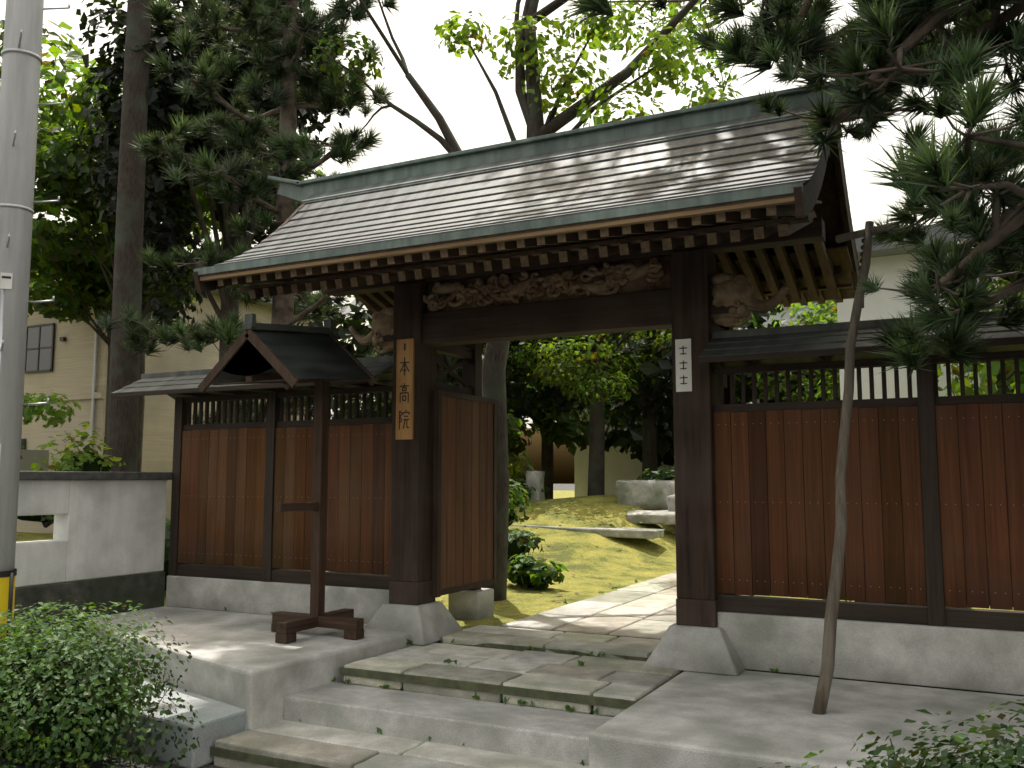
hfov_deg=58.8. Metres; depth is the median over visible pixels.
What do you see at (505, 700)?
weed leaves
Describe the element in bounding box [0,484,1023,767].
ground
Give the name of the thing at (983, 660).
fence base
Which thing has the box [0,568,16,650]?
utility pole reflector
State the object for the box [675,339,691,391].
paper gate sign
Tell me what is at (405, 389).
gate name board
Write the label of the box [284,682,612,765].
concrete step block
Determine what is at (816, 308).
garden tree leaves
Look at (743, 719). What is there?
platform
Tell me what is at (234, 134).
pine
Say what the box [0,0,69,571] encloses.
utility pole
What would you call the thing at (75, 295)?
tree
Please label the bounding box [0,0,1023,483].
sky
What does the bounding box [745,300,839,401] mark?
garden tree leaves
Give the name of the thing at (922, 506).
fence plank backing
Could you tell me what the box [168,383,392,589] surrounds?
fence frame
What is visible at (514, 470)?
garden tree leaves
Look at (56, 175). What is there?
bright tree
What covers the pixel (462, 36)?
tree shoots
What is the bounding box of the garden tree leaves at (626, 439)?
[587,373,818,467]
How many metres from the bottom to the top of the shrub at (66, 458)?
1.604 m
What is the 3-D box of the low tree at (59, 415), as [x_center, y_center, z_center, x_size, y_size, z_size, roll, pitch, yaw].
[-9.520,1.173,16.125,3.146,4.564,2.364,1,-6,-6]
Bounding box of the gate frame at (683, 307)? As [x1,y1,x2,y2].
[325,149,842,626]
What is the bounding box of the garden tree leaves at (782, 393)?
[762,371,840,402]
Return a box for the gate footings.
[365,588,744,675]
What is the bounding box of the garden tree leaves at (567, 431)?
[506,342,589,498]
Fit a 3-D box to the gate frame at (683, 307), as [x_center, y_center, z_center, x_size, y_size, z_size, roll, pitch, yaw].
[0.567,0.101,9.192,5.320,4.180,1.466,-3,-7,27]
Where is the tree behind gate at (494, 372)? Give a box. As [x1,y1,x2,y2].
[288,0,759,600]
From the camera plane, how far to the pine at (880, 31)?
5.39 m
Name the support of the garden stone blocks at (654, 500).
on the mossy ground at (577, 554)
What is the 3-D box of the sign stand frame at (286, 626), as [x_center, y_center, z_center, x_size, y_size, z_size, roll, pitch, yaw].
[-1.949,1.094,8.442,1.000,2.489,1.504,-3,-7,27]
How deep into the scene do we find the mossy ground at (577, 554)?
15.74 m
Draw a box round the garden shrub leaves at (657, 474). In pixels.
[636,466,674,479]
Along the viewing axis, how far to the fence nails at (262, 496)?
10.01 m
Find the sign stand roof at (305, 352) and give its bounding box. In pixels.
[211,313,370,384]
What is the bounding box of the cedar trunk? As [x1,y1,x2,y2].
[106,0,150,471]
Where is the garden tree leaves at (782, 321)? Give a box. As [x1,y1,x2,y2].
[756,316,827,402]
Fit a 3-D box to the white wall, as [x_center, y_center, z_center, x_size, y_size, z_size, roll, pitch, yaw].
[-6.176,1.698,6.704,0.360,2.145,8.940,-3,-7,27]
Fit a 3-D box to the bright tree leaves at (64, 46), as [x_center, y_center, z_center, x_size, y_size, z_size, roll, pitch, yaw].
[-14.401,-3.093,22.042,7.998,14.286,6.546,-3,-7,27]
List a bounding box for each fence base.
[166,575,388,623]
[717,611,1023,694]
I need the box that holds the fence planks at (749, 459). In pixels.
[714,403,1023,610]
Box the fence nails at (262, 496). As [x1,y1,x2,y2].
[184,433,388,562]
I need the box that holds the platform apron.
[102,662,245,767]
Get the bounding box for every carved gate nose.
[349,307,393,354]
[710,273,789,327]
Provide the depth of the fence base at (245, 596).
9.89 m
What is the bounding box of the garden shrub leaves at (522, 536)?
[508,528,545,559]
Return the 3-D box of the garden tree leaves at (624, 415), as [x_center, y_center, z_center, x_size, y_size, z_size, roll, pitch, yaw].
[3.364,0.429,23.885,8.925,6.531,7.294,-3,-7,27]
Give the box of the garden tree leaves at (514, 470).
[352,347,588,482]
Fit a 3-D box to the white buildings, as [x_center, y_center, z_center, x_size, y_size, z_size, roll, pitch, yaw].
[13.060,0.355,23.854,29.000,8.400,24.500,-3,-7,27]
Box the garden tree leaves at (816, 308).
[790,300,837,381]
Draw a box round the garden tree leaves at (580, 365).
[482,329,733,495]
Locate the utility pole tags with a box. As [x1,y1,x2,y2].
[0,272,12,459]
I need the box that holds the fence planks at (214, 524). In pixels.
[178,423,391,574]
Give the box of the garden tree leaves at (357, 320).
[294,295,562,430]
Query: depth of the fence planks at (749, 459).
7.22 m
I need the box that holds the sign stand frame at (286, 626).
[212,372,363,643]
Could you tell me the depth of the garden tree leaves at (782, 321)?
27.31 m
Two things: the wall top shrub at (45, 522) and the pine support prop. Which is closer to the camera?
the pine support prop
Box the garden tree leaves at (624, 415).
[517,305,816,477]
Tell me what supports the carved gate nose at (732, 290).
attached to the gate frame at (683, 307)
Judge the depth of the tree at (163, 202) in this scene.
18.13 m
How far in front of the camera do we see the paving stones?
7.44 m
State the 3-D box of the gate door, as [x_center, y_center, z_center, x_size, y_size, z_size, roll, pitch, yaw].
[-0.500,1.163,9.819,0.082,2.100,1.275,-3,-7,27]
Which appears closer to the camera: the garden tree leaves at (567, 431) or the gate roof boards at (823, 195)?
the gate roof boards at (823, 195)
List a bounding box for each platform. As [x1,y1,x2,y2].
[86,606,413,729]
[589,670,1023,767]
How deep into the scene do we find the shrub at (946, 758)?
4.13 m
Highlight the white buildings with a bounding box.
[574,225,1022,496]
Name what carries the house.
on the ground at (160, 764)
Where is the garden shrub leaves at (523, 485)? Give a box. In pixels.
[509,475,550,504]
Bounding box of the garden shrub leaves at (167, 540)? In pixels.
[163,518,242,590]
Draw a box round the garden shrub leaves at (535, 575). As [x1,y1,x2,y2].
[507,553,568,589]
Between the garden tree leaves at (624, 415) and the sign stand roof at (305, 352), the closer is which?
the sign stand roof at (305, 352)
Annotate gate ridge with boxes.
[268,81,902,203]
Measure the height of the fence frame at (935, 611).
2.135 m
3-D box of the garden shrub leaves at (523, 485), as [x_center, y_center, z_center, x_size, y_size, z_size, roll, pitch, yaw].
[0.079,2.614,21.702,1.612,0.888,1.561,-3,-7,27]
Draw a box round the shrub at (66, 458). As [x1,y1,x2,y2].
[27,421,125,471]
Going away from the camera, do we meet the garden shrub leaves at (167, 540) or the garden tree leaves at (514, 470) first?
the garden shrub leaves at (167, 540)
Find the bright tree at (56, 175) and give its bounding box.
[31,45,323,471]
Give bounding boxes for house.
[17,270,332,532]
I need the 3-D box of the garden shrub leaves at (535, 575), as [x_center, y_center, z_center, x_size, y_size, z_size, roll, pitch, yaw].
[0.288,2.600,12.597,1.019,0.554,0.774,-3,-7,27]
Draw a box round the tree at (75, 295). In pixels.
[28,194,201,459]
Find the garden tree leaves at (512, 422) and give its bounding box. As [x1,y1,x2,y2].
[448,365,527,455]
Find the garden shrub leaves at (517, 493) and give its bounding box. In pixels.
[508,478,533,526]
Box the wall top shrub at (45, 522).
[17,515,53,527]
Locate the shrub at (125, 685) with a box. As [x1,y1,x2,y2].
[0,596,204,767]
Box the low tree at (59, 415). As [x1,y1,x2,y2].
[20,389,80,459]
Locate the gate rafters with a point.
(757, 223)
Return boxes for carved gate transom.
[423,256,670,312]
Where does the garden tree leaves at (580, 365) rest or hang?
on the mossy ground at (577, 554)
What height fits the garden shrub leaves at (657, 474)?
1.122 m
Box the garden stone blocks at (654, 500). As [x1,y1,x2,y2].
[510,471,674,538]
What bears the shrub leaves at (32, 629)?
on the ground at (160, 764)
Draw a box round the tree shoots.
[433,2,743,140]
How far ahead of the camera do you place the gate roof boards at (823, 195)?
7.87 m
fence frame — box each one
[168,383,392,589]
[713,346,1023,630]
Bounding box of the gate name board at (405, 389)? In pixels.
[396,339,414,439]
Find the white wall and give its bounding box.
[14,471,172,646]
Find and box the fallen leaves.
[165,495,653,627]
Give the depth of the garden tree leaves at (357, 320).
21.88 m
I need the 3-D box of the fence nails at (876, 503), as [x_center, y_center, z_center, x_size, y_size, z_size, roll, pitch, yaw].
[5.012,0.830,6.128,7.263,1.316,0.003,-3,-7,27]
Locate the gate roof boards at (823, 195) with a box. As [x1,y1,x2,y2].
[193,115,863,307]
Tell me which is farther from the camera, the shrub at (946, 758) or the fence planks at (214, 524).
the fence planks at (214, 524)
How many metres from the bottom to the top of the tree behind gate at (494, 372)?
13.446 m
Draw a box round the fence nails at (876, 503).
[718,416,1018,593]
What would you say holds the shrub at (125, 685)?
on the ground at (160, 764)
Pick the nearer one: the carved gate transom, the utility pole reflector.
the utility pole reflector
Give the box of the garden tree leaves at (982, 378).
[937,235,1023,395]
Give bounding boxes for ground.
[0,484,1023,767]
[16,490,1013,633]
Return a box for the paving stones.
[214,571,747,767]
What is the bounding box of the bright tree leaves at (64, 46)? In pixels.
[0,17,95,159]
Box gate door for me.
[432,390,496,597]
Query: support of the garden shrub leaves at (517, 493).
on the mossy ground at (577, 554)
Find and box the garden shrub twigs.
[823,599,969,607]
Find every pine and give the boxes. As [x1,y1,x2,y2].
[91,0,404,423]
[556,0,1023,378]
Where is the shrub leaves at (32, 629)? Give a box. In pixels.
[10,614,75,653]
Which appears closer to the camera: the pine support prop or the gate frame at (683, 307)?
the pine support prop
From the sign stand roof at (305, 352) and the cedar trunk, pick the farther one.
the cedar trunk
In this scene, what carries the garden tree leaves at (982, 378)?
on the mossy ground at (577, 554)
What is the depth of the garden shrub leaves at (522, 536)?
14.80 m
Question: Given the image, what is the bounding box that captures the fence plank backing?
[731,404,1012,605]
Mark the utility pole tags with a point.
(5, 280)
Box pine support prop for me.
[812,221,899,714]
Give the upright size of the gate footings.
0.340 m
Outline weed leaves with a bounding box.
[224,580,778,765]
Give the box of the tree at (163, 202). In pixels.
[69,0,349,421]
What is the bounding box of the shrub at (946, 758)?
[759,699,1023,767]
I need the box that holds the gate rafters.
[217,205,852,312]
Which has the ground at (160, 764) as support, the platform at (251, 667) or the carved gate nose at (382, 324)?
the platform at (251, 667)
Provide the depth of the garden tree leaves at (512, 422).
27.02 m

